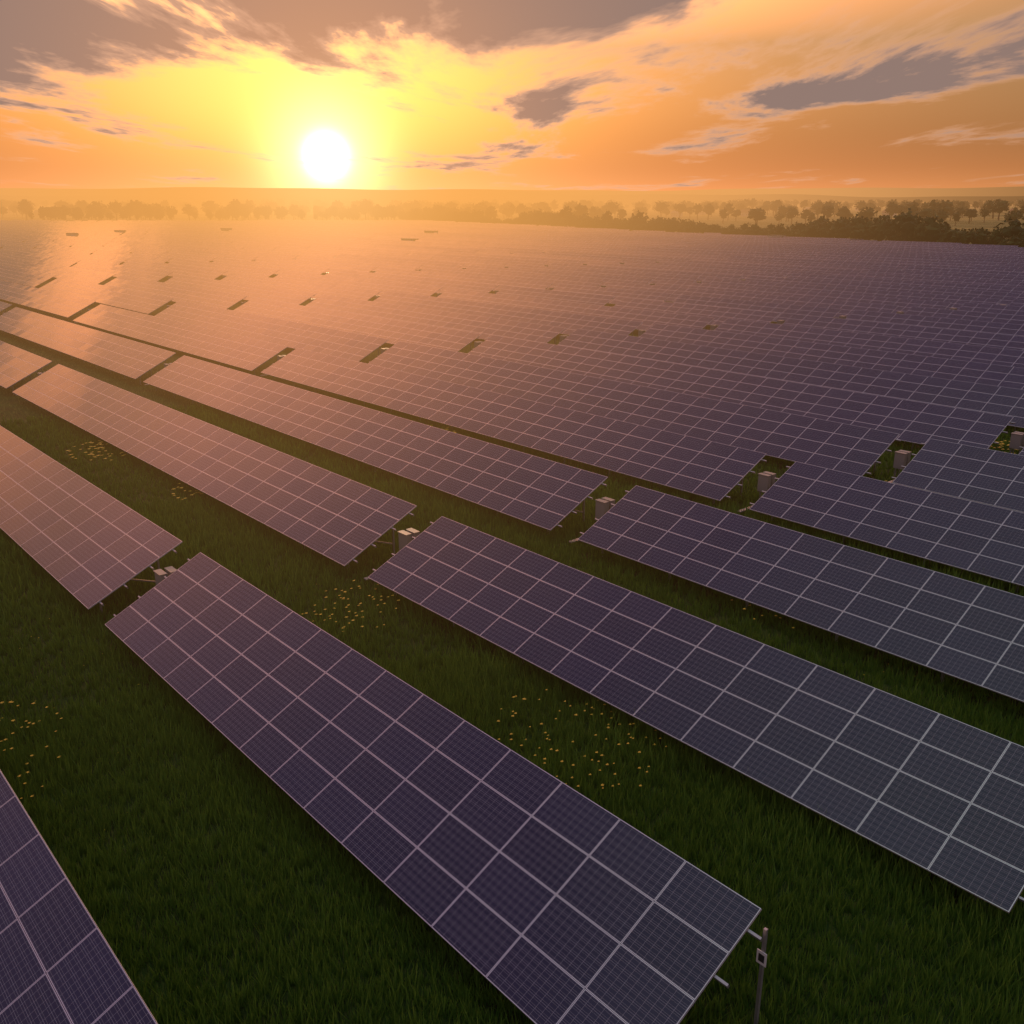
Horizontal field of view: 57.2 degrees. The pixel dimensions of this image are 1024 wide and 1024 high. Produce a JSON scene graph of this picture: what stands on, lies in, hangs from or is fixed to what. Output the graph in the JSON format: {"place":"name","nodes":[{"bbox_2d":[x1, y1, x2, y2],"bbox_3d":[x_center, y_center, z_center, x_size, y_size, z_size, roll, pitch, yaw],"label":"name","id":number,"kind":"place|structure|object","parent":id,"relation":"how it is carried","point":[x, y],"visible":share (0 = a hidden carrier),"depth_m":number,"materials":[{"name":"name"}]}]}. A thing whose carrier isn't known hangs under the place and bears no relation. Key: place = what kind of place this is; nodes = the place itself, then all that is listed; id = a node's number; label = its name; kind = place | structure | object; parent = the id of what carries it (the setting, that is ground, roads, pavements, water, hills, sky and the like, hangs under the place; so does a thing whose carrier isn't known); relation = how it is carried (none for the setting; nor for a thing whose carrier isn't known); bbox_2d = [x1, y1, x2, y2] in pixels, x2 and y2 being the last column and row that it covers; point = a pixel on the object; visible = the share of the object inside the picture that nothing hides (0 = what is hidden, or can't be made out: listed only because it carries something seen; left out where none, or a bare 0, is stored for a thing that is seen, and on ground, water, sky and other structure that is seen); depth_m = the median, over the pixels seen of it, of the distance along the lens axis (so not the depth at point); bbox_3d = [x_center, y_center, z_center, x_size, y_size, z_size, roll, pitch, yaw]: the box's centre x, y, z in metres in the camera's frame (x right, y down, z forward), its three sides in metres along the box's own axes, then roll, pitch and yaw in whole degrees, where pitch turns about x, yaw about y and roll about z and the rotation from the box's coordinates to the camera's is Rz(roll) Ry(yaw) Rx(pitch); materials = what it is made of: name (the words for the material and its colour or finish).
{"place":"outdoors","nodes":[
{"label":"outdoors","id":0,"kind":"place"},
{"bbox_2d":[7,204,1013,216],"bbox_3d":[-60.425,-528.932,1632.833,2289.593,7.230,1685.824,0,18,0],"label":"village houses","id":1,"kind":"structure","parent":0,"point":[744,212],"depth_m":961.93,"materials":[{"name":"beige"}]},
{"bbox_2d":[0,204,1023,1023],"bbox_3d":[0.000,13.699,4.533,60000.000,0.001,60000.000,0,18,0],"label":"ground","id":2,"kind":"structure","parent":0,"point":[16,406],"depth_m":24.72,"materials":[{"name":"green plant"}]},
{"bbox_2d":[66,228,786,240],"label":"transformer kiosks","id":3,"kind":"object","parent":2,"relation":"on","point":[121,231],"visible":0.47,"depth_m":359.03,"materials":[{"name":"white paint"}]},
{"bbox_2d":[0,427,1017,799],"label":"wildflowers","id":4,"kind":"object","parent":2,"relation":"on","point":[396,617],"visible":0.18,"depth_m":27.97,"materials":[{"name":"yellow plant"}]},
{"bbox_2d":[0,219,1023,1023],"bbox_3d":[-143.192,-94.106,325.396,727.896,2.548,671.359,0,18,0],"label":"solar panels","id":5,"kind":"object","parent":2,"relation":"on","point":[532,891],"visible":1,"depth_m":39.37,"materials":[{"name":"blue glass"}]},
{"bbox_2d":[0,198,1023,225],"bbox_3d":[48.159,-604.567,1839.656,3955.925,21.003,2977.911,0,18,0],"label":"village trees","id":6,"kind":"object","parent":2,"relation":"on","point":[944,210],"visible":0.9,"depth_m":792.17,"materials":[{"name":"green plant"}]},
{"bbox_2d":[1,252,1023,1023],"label":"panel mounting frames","id":7,"kind":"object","parent":2,"relation":"on","point":[767,480],"visible":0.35,"depth_m":44.09,"materials":[{"name":"grey metal"}]},
{"bbox_2d":[28,203,1023,246],"bbox_3d":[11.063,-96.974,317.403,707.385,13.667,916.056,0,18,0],"label":"hedge trees","id":8,"kind":"object","parent":2,"relation":"on","point":[908,226],"visible":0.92,"depth_m":435.55,"materials":[{"name":"green plant"}]},
{"bbox_2d":[0,186,1023,204],"bbox_3d":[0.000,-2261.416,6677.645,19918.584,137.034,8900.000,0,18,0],"label":"distant ridge","id":9,"kind":"structure","parent":0,"point":[170,195],"depth_m":7690.53,"materials":[{"name":"green"}]},
{"bbox_2d":[0,0,1023,190],"label":"sky","id":10,"kind":"structure","parent":0,"point":[619,95],"materials":[{"name":"orange"}]}
]}

